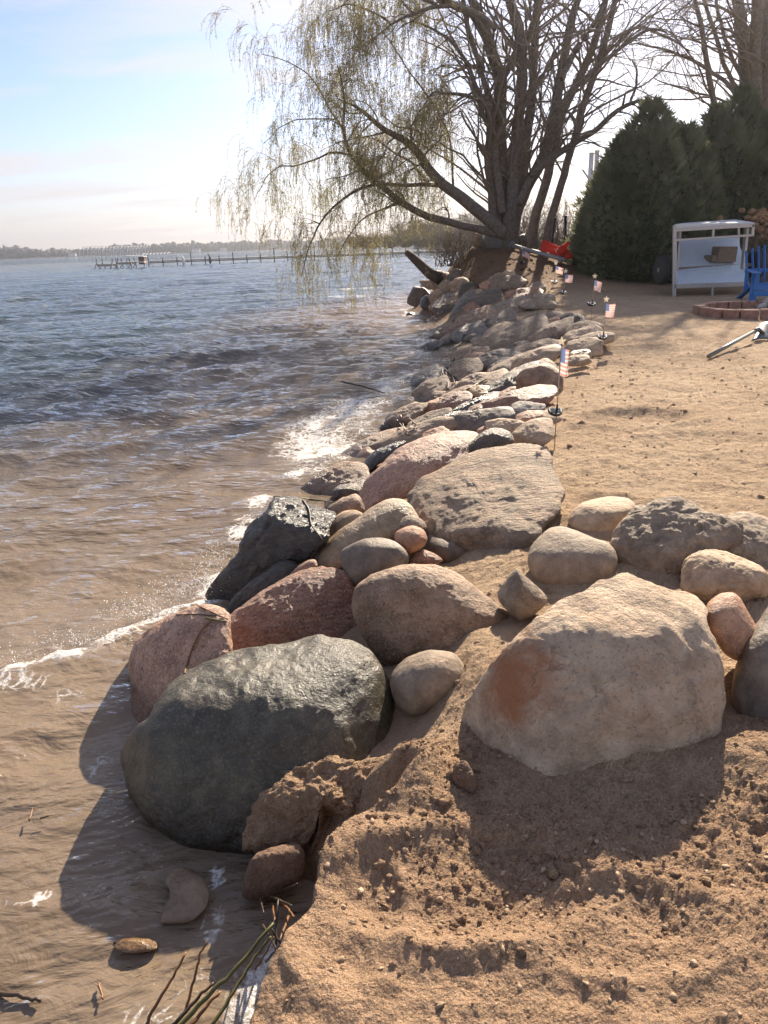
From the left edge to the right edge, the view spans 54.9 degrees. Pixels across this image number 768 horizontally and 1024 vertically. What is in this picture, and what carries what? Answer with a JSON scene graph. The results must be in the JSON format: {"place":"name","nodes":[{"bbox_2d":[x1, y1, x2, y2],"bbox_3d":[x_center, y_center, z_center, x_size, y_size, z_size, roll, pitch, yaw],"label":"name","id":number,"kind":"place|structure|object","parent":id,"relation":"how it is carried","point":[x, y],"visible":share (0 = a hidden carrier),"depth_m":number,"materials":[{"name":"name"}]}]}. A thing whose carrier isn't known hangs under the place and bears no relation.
{"place":"outdoors","nodes":[
{"label":"outdoors","id":0,"kind":"place"},
{"bbox_2d":[0,244,424,259],"bbox_3d":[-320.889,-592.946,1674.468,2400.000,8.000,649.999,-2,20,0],"label":"shore","id":1,"kind":"structure","parent":0,"point":[171,252],"depth_m":1386.36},
{"bbox_2d":[0,231,573,257],"bbox_3d":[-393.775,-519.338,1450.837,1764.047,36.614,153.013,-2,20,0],"label":"woods","id":2,"kind":"object","parent":1,"relation":"on","point":[15,251],"visible":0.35,"depth_m":1396.26,"materials":[{"name":"green plant"}]},
{"bbox_2d":[0,245,569,1023],"bbox_3d":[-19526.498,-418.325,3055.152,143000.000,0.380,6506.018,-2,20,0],"label":"water","id":3,"kind":"structure","parent":0,"point":[118,385],"depth_m":6.25,"materials":[{"name":"brown liquid"}]},
{"bbox_2d":[114,937,157,953],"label":"boulder","id":4,"kind":"object","parent":3,"relation":"in","point":[131,945],"visible":0.99,"depth_m":2.30,"materials":[{"name":"stone"}]},
{"bbox_2d":[145,952,186,1023],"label":"reed stalk","id":5,"kind":"object","parent":3,"relation":"on","point":[152,1010],"visible":1,"depth_m":2.08,"materials":[{"name":"brown plant"}]},
{"bbox_2d":[161,867,208,923],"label":"boulder","id":6,"kind":"object","parent":3,"relation":"on","point":[187,900],"visible":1,"depth_m":2.43,"materials":[{"name":"beige stone"}]},
{"bbox_2d":[0,316,439,663],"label":"spray","id":7,"kind":"object","parent":3,"relation":"on","point":[148,610],"visible":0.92,"depth_m":4.49,"materials":[{"name":"white liquid"}]},
{"bbox_2d":[178,922,274,1023],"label":"reed stalk","id":8,"kind":"object","parent":3,"relation":"on","point":[201,1002],"visible":1,"depth_m":2.03,"materials":[{"name":"green plant"}]},
{"bbox_2d":[147,244,468,265],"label":"pier","id":9,"kind":"structure","parent":3,"relation":"in","point":[232,258],"depth_m":125.98,"materials":[{"name":"wood"}]},
{"bbox_2d":[384,401,427,427],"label":"cobble","id":10,"kind":"object","parent":3,"relation":"on","point":[413,410],"visible":0.87,"depth_m":8.70,"materials":[{"name":"brown stone"}]},
{"bbox_2d":[363,416,456,449],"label":"boulder","id":11,"kind":"object","parent":3,"relation":"on","point":[416,431],"visible":0.56,"depth_m":7.38,"materials":[{"name":"stone"}]},
{"bbox_2d":[452,406,519,431],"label":"boulder","id":12,"kind":"object","parent":11,"relation":"on","point":[474,420],"visible":0.63,"depth_m":7.15,"materials":[{"name":"grey stone"}]},
{"bbox_2d":[511,401,545,412],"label":"cobble","id":13,"kind":"object","parent":12,"relation":"on","point":[521,406],"visible":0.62,"depth_m":7.04,"materials":[{"name":"white stone"}]},
{"bbox_2d":[0,0,750,250],"label":"sky","id":14,"kind":"structure","parent":0,"point":[116,116],"materials":[{"name":"blue"}]},
{"bbox_2d":[249,246,767,1023],"bbox_3d":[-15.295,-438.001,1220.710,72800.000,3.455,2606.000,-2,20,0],"label":"ground","id":15,"kind":"structure","parent":0,"point":[645,327],"depth_m":2.05,"materials":[{"name":"beige sand"}]},
{"bbox_2d":[128,604,232,722],"bbox_3d":[-1.006,0.735,3.669,0.611,0.585,0.633,-2,20,0],"label":"boulder","id":16,"kind":"object","parent":15,"relation":"on","point":[159,654],"visible":0.67,"depth_m":3.49,"materials":[{"name":"pink stone"}]},
{"bbox_2d":[211,936,271,1023],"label":"reed stalk","id":17,"kind":"object","parent":15,"relation":"on","point":[221,1011],"visible":1,"depth_m":2.07,"materials":[{"name":"green plant"}]},
{"bbox_2d":[120,634,393,854],"bbox_3d":[-0.521,0.954,3.082,1.159,0.708,0.964,-2,20,0],"label":"boulder","id":18,"kind":"object","parent":15,"relation":"on","point":[212,749],"visible":0.74,"depth_m":2.80,"materials":[{"name":"grey stone"}]},
{"bbox_2d":[226,560,298,613],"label":"boulder","id":19,"kind":"object","parent":15,"relation":"on","point":[273,574],"visible":0.56,"depth_m":4.25,"materials":[{"name":"black stone"}]},
{"bbox_2d":[205,496,335,599],"bbox_3d":[-0.710,0.249,4.694,0.858,0.656,0.658,-2,20,0],"label":"boulder","id":20,"kind":"object","parent":15,"relation":"on","point":[279,529],"visible":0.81,"depth_m":4.46,"materials":[{"name":"black stone"}]},
{"bbox_2d":[241,843,304,899],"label":"boulder","id":21,"kind":"object","parent":15,"relation":"on","point":[274,871],"visible":0.96,"depth_m":2.40,"materials":[{"name":"brown stone"}]},
{"bbox_2d":[230,566,356,650],"bbox_3d":[-0.505,0.541,3.975,0.764,0.477,0.636,-2,20,0],"label":"boulder","id":22,"kind":"object","parent":15,"relation":"on","point":[301,604],"visible":0.7,"depth_m":3.80,"materials":[{"name":"red stone"}]},
{"bbox_2d":[242,755,385,857],"bbox_3d":[-0.196,1.077,2.742,0.632,0.444,0.440,-2,20,0],"label":"sand clump","id":23,"kind":"object","parent":15,"relation":"on","point":[296,805],"visible":0.82,"depth_m":2.57,"materials":[{"name":"brown sand"}]},
{"bbox_2d":[300,461,369,494],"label":"boulder","id":24,"kind":"object","parent":15,"relation":"on","point":[327,481],"visible":0.59,"depth_m":6.58,"materials":[{"name":"grey stone"}]},
{"bbox_2d":[328,494,364,514],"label":"boulder","id":25,"kind":"object","parent":15,"relation":"on","point":[352,502],"visible":0.76,"depth_m":4.98,"materials":[{"name":"brown stone"}]},
{"bbox_2d":[330,510,362,537],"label":"boulder","id":26,"kind":"object","parent":15,"relation":"on","point":[344,518],"visible":0.51,"depth_m":4.61,"materials":[{"name":"beige stone"}]},
{"bbox_2d":[331,483,361,501],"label":"cobble","id":27,"kind":"object","parent":15,"relation":"on","point":[341,491],"visible":0.59,"depth_m":6.22,"materials":[{"name":"grey stone"}]},
{"bbox_2d":[195,0,519,319],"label":"willow tree","id":28,"kind":"object","parent":15,"relation":"on","point":[359,162],"visible":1,"depth_m":20.92,"materials":[{"name":"green plant"}]},
{"bbox_2d":[317,498,418,569],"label":"boulder","id":29,"kind":"object","parent":15,"relation":"on","point":[382,519],"visible":0.67,"depth_m":4.31,"materials":[{"name":"beige stone"}]},
{"bbox_2d":[399,515,426,528],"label":"boulder","id":30,"kind":"object","parent":29,"relation":"on","point":[409,520],"visible":0.78,"depth_m":4.12,"materials":[{"name":"grey stone"}]},
{"bbox_2d":[341,427,405,456],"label":"boulder","id":31,"kind":"object","parent":15,"relation":"on","point":[371,439],"visible":0.39,"depth_m":7.78,"materials":[{"name":"brown stone"}]},
{"bbox_2d":[340,538,408,586],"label":"boulder","id":32,"kind":"object","parent":15,"relation":"on","point":[362,559],"visible":0.8,"depth_m":3.87,"materials":[{"name":"grey stone"}]},
{"bbox_2d":[364,441,405,471],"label":"boulder","id":33,"kind":"object","parent":15,"relation":"on","point":[374,459],"visible":0.84,"depth_m":6.92,"materials":[{"name":"black stone"}]},
{"bbox_2d":[375,208,423,250],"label":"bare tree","id":34,"kind":"object","parent":15,"relation":"on","point":[400,233],"visible":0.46,"depth_m":205.98,"materials":[{"name":"brown plant"}]},
{"bbox_2d":[359,430,477,511],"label":"boulder","id":35,"kind":"object","parent":15,"relation":"on","point":[400,472],"visible":0.79,"depth_m":5.43,"materials":[{"name":"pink stone"}]},
{"bbox_2d":[469,428,513,451],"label":"boulder","id":36,"kind":"object","parent":35,"relation":"on","point":[491,437],"visible":0.82,"depth_m":5.40,"materials":[{"name":"grey stone"}]},
{"bbox_2d":[407,286,429,306],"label":"boulder","id":37,"kind":"object","parent":15,"relation":"on","point":[416,294],"visible":0.66,"depth_m":24.72,"materials":[{"name":"brown stone"}]},
{"bbox_2d":[408,549,442,563],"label":"boulder","id":38,"kind":"object","parent":15,"relation":"on","point":[421,556],"visible":0.81,"depth_m":3.99,"materials":[{"name":"pink stone"}]},
{"bbox_2d":[395,526,427,553],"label":"boulder","id":39,"kind":"object","parent":38,"relation":"on","point":[410,539],"visible":0.95,"depth_m":3.97,"materials":[{"name":"pink stone"}]},
{"bbox_2d":[389,650,463,715],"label":"boulder","id":40,"kind":"object","parent":15,"relation":"on","point":[422,682],"visible":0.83,"depth_m":2.90,"materials":[{"name":"grey stone"}]},
{"bbox_2d":[410,364,446,386],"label":"cobble","id":41,"kind":"object","parent":15,"relation":"on","point":[424,374],"visible":0.61,"depth_m":11.34,"materials":[{"name":"grey stone"}]},
{"bbox_2d":[406,407,452,427],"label":"cobble","id":42,"kind":"object","parent":15,"relation":"on","point":[433,414],"visible":0.33,"depth_m":7.89,"materials":[{"name":"grey stone"}]},
{"bbox_2d":[351,564,508,665],"bbox_3d":[0.235,0.494,3.490,0.774,0.516,0.633,-2,20,0],"label":"boulder","id":43,"kind":"object","parent":15,"relation":"on","point":[401,613],"visible":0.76,"depth_m":3.31,"materials":[{"name":"brown stone"}]},
{"bbox_2d":[411,375,450,402],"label":"cobble","id":44,"kind":"object","parent":15,"relation":"on","point":[422,392],"visible":0.62,"depth_m":10.04,"materials":[{"name":"stone"}]},
{"bbox_2d":[429,270,448,290],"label":"cobble","id":45,"kind":"object","parent":15,"relation":"on","point":[434,286],"visible":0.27,"depth_m":23.34,"materials":[{"name":"brown stone"}]},
{"bbox_2d":[405,249,443,284],"bbox_3d":[1.229,-7.756,23.421,1.526,1.066,0.404,15,26,39],"label":"log","id":46,"kind":"object","parent":45,"relation":"on","point":[434,276],"visible":0.96,"depth_m":23.23,"materials":[{"name":"brown wood"}]},
{"bbox_2d":[431,291,455,316],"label":"boulder","id":47,"kind":"object","parent":15,"relation":"on","point":[439,307],"visible":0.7,"depth_m":20.55,"materials":[{"name":"grey stone"}]},
{"bbox_2d":[422,534,465,563],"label":"cobble","id":48,"kind":"object","parent":15,"relation":"on","point":[447,550],"visible":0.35,"depth_m":4.23,"materials":[{"name":"grey stone"}]},
{"bbox_2d":[435,391,472,409],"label":"cobble","id":49,"kind":"object","parent":15,"relation":"on","point":[454,400],"visible":0.73,"depth_m":8.63,"materials":[{"name":"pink stone"}]},
{"bbox_2d":[413,215,500,266],"bbox_3d":[2.395,-8.320,22.916,2.496,1.732,2.639,10,23,30],"label":"brush","id":50,"kind":"object","parent":15,"relation":"on","point":[449,251],"visible":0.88,"depth_m":23.02,"materials":[{"name":"brown plant"}]},
{"bbox_2d":[450,289,475,316],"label":"boulder","id":51,"kind":"object","parent":15,"relation":"on","point":[463,300],"visible":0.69,"depth_m":19.82,"materials":[{"name":"grey stone"}]},
{"bbox_2d":[444,357,483,381],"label":"boulder","id":52,"kind":"object","parent":15,"relation":"on","point":[467,368],"visible":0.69,"depth_m":11.06,"materials":[{"name":"stone"}]},
{"bbox_2d":[451,760,477,794],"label":"boulder","id":53,"kind":"object","parent":15,"relation":"on","point":[463,777],"visible":0.92,"depth_m":2.22,"materials":[{"name":"brown stone"}]},
{"bbox_2d":[448,346,489,362],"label":"boulder","id":54,"kind":"object","parent":15,"relation":"on","point":[458,354],"visible":0.48,"depth_m":12.67,"materials":[{"name":"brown stone"}]},
{"bbox_2d":[451,320,487,342],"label":"boulder","id":55,"kind":"object","parent":15,"relation":"on","point":[478,327],"visible":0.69,"depth_m":15.70,"materials":[{"name":"grey stone"}]},
{"bbox_2d":[453,392,498,410],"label":"cobble","id":56,"kind":"object","parent":15,"relation":"on","point":[466,405],"visible":0.33,"depth_m":8.01,"materials":[{"name":"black stone"}]},
{"bbox_2d":[444,368,508,393],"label":"boulder","id":57,"kind":"object","parent":15,"relation":"on","point":[477,377],"visible":0.43,"depth_m":9.44,"materials":[{"name":"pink stone"}]},
{"bbox_2d":[454,305,498,323],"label":"boulder","id":58,"kind":"object","parent":15,"relation":"on","point":[489,312],"visible":0.41,"depth_m":17.27,"materials":[{"name":"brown stone"}]},
{"bbox_2d":[493,295,531,312],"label":"boulder","id":59,"kind":"object","parent":58,"relation":"on","point":[512,303],"visible":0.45,"depth_m":17.41,"materials":[{"name":"grey stone"}]},
{"bbox_2d":[406,443,565,550],"bbox_3d":[0.641,0.018,4.674,0.981,0.643,1.316,-2,20,0],"label":"boulder","id":60,"kind":"object","parent":15,"relation":"on","point":[510,496],"visible":0.78,"depth_m":4.46,"materials":[{"name":"beige stone"}]},
{"bbox_2d":[470,288,502,306],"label":"boulder","id":61,"kind":"object","parent":15,"relation":"on","point":[488,296],"visible":0.81,"depth_m":19.22,"materials":[{"name":"grey stone"}]},
{"bbox_2d":[481,235,501,248],"bbox_3d":[3.549,-8.430,23.090,0.952,0.616,0.554,-7,20,-12],"label":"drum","id":62,"kind":"object","parent":15,"relation":"on","point":[493,242],"visible":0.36,"depth_m":22.85,"materials":[{"name":"grey metal"}]},
{"bbox_2d":[475,348,521,371],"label":"boulder","id":63,"kind":"object","parent":15,"relation":"on","point":[487,359],"visible":0.44,"depth_m":11.18,"materials":[{"name":"grey stone"}]},
{"bbox_2d":[486,308,516,328],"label":"boulder","id":64,"kind":"object","parent":15,"relation":"on","point":[509,314],"visible":0.67,"depth_m":15.88,"materials":[{"name":"grey stone"}]},
{"bbox_2d":[442,237,569,249],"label":"wooded point","id":65,"kind":"structure","parent":15,"relation":"on","point":[472,245],"depth_m":207.04,"materials":[{"name":"green plant"}]},
{"bbox_2d":[408,224,458,249],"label":"distant tree","id":66,"kind":"object","parent":65,"relation":"on","point":[428,235],"visible":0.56,"depth_m":200.67,"materials":[{"name":"brown plant"}]},
{"bbox_2d":[488,275,527,289],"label":"boulder","id":67,"kind":"object","parent":15,"relation":"on","point":[503,282],"visible":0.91,"depth_m":19.59,"materials":[{"name":"stone"}]},
{"bbox_2d":[488,360,538,392],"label":"boulder","id":68,"kind":"object","parent":15,"relation":"on","point":[504,382],"visible":0.44,"depth_m":8.72,"materials":[{"name":"grey stone"}]},
{"bbox_2d":[478,384,557,407],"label":"boulder","id":69,"kind":"object","parent":15,"relation":"on","point":[542,393],"visible":0.59,"depth_m":7.60,"materials":[{"name":"beige stone"}]},
{"bbox_2d":[489,315,548,350],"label":"boulder","id":70,"kind":"object","parent":15,"relation":"on","point":[506,336],"visible":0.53,"depth_m":13.06,"materials":[{"name":"stone"}]},
{"bbox_2d":[498,568,546,619],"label":"boulder","id":71,"kind":"object","parent":15,"relation":"on","point":[521,596],"visible":1,"depth_m":3.19,"materials":[{"name":"grey stone"}]},
{"bbox_2d":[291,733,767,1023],"bbox_3d":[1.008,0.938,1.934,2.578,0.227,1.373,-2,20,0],"label":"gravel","id":72,"kind":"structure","parent":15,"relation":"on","point":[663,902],"depth_m":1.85,"materials":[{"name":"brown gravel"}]},
{"bbox_2d":[512,417,556,445],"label":"cobble","id":73,"kind":"object","parent":15,"relation":"on","point":[539,431],"visible":0.87,"depth_m":5.90,"materials":[{"name":"beige stone"}]},
{"bbox_2d":[511,346,559,368],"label":"boulder","id":74,"kind":"object","parent":15,"relation":"on","point":[551,353],"visible":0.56,"depth_m":10.10,"materials":[{"name":"beige stone"}]},
{"bbox_2d":[509,241,566,262],"bbox_3d":[4.616,-7.815,22.267,0.260,0.681,1.988,-20,27,-41],"label":"fallen pole","id":75,"kind":"object","parent":15,"relation":"on","point":[512,244],"visible":0.94,"depth_m":22.22,"materials":[{"name":"metal"}]},
{"bbox_2d":[514,338,562,352],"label":"boulder","id":76,"kind":"object","parent":15,"relation":"on","point":[522,348],"visible":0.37,"depth_m":11.29,"materials":[{"name":"stone"}]},
{"bbox_2d":[515,363,563,391],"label":"cobble","id":77,"kind":"object","parent":15,"relation":"on","point":[545,373],"visible":0.66,"depth_m":8.24,"materials":[{"name":"brown stone"}]},
{"bbox_2d":[519,185,578,249],"bbox_3d":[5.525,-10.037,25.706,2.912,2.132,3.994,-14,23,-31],"label":"brush","id":78,"kind":"object","parent":15,"relation":"on","point":[543,225],"visible":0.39,"depth_m":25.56,"materials":[{"name":"brown plant"}]},
{"bbox_2d":[527,316,573,341],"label":"boulder","id":79,"kind":"object","parent":15,"relation":"on","point":[556,329],"visible":0.75,"depth_m":12.44,"materials":[{"name":"grey stone"}]},
{"bbox_2d":[540,240,573,258],"bbox_3d":[5.106,-7.746,21.839,1.039,0.562,0.590,4,21,15],"label":"red canvas","id":80,"kind":"object","parent":15,"relation":"on","point":[551,248],"visible":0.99,"depth_m":21.84,"materials":[{"name":"red fabric"}]},
{"bbox_2d":[548,337,569,449],"bbox_3d":[1.346,-0.843,5.720,0.147,1.013,0.120,-1,20,0],"label":"flag stake","id":81,"kind":"object","parent":15,"relation":"on","point":[563,370],"visible":0.99,"depth_m":5.65,"materials":[{"name":"metal"}]},
{"bbox_2d":[374,0,750,248],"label":"bare tree","id":82,"kind":"object","parent":15,"relation":"on","point":[519,180],"visible":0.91,"depth_m":21.49,"materials":[{"name":"brown plant"}]},
{"bbox_2d":[528,526,617,584],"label":"boulder","id":83,"kind":"object","parent":15,"relation":"on","point":[562,555],"visible":0.84,"depth_m":3.56,"materials":[{"name":"grey stone"}]},
{"bbox_2d":[568,354,591,366],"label":"cobble","id":84,"kind":"object","parent":15,"relation":"on","point":[579,360],"visible":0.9,"depth_m":8.95,"materials":[{"name":"beige stone"}]},
{"bbox_2d":[562,324,603,343],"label":"cobble","id":85,"kind":"object","parent":15,"relation":"on","point":[574,334],"visible":0.51,"depth_m":11.20,"materials":[{"name":"beige stone"}]},
{"bbox_2d":[564,337,603,357],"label":"cobble","id":86,"kind":"object","parent":15,"relation":"on","point":[594,345],"visible":0.58,"depth_m":10.25,"materials":[{"name":"beige stone"}]},
{"bbox_2d":[462,572,725,775],"bbox_3d":[0.780,0.612,2.566,0.992,0.669,0.639,-8,21,-17],"label":"boulder","id":87,"kind":"object","parent":15,"relation":"on","point":[620,666],"visible":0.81,"depth_m":2.32,"materials":[{"name":"stone"}]},
{"bbox_2d":[568,496,634,531],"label":"boulder","id":88,"kind":"object","parent":15,"relation":"on","point":[608,513],"visible":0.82,"depth_m":4.14,"materials":[{"name":"beige stone"}]},
{"bbox_2d":[511,0,767,249],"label":"bare tree","id":89,"kind":"object","parent":15,"relation":"on","point":[533,225],"visible":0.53,"depth_m":23.00,"materials":[{"name":"brown plant"}]},
{"bbox_2d":[560,93,736,282],"bbox_3d":[7.514,-9.016,20.959,4.930,5.085,4.893,-2,20,0],"label":"evergreen tree","id":90,"kind":"object","parent":15,"relation":"on","point":[649,184],"visible":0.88,"depth_m":19.70,"materials":[{"name":"green plant"}]},
{"bbox_2d":[558,0,767,120],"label":"bare tree","id":91,"kind":"object","parent":15,"relation":"on","point":[755,59],"visible":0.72,"depth_m":24.20,"materials":[{"name":"brown plant"}]},
{"bbox_2d":[610,496,743,573],"bbox_3d":[1.501,0.176,3.810,0.581,0.473,0.638,12,24,34],"label":"boulder","id":92,"kind":"object","parent":15,"relation":"on","point":[668,535],"visible":0.86,"depth_m":3.67,"materials":[{"name":"grey stone"}]},
{"bbox_2d":[653,219,766,296],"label":"trailer","id":93,"kind":"object","parent":15,"relation":"on","point":[688,265],"visible":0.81,"depth_m":17.32,"materials":[{"name":"metal"}]},
{"bbox_2d":[711,246,737,261],"bbox_3d":[8.121,-6.154,17.678,0.471,0.371,0.360,-3,20,-4],"label":"wood block","id":94,"kind":"object","parent":93,"relation":"on","point":[726,253],"depth_m":17.52,"materials":[{"name":"brown wood"}]},
{"bbox_2d":[680,549,767,602],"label":"boulder","id":95,"kind":"object","parent":15,"relation":"on","point":[707,575],"visible":0.86,"depth_m":3.27,"materials":[{"name":"beige stone"}]},
{"bbox_2d":[706,592,754,660],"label":"boulder","id":96,"kind":"object","parent":15,"relation":"on","point":[731,623],"visible":0.81,"depth_m":2.59,"materials":[{"name":"pink stone"}]},
{"bbox_2d":[693,301,767,319],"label":"fire ring","id":97,"kind":"object","parent":15,"relation":"on","point":[718,309],"visible":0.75,"depth_m":13.40,"materials":[{"name":"red brick"}]},
{"bbox_2d":[697,80,767,267],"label":"evergreen tree","id":98,"kind":"object","parent":15,"relation":"on","point":[743,170],"visible":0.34,"depth_m":20.82,"materials":[{"name":"green plant"}]},
{"bbox_2d":[716,207,767,282],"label":"shrub","id":99,"kind":"object","parent":15,"relation":"on","point":[761,216],"visible":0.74,"depth_m":19.27,"materials":[{"name":"brown plant"}]},
{"bbox_2d":[724,511,767,562],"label":"boulder","id":100,"kind":"object","parent":15,"relation":"on","point":[752,545],"visible":0.69,"depth_m":3.71,"materials":[{"name":"grey stone"}]},
{"bbox_2d":[731,607,767,718],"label":"boulder","id":101,"kind":"object","parent":15,"relation":"on","point":[749,692],"visible":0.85,"depth_m":2.51,"materials":[{"name":"grey stone"}]},
{"bbox_2d":[736,245,767,300],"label":"garden chair","id":102,"kind":"object","parent":15,"relation":"on","point":[754,287],"visible":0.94,"depth_m":15.80,"materials":[{"name":"blue plastic"}]},
{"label":"cobble","id":103,"kind":"object","parent":15,"relation":"on","visible":0},
{"bbox_2d":[485,418,523,433],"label":"cobble","id":104,"kind":"object","parent":103,"relation":"on","point":[510,425],"visible":0.62,"depth_m":6.52,"materials":[{"name":"beige stone"}]},
{"bbox_2d":[515,410,543,421],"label":"cobble","id":105,"kind":"object","parent":103,"relation":"on","point":[527,415],"visible":0.7,"depth_m":6.60,"materials":[{"name":"grey stone"}]},
{"bbox_2d":[707,322,767,357],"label":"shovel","id":106,"kind":"object","parent":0,"point":[760,331],"visible":1,"depth_m":10.57,"materials":[{"name":"grey metal"}]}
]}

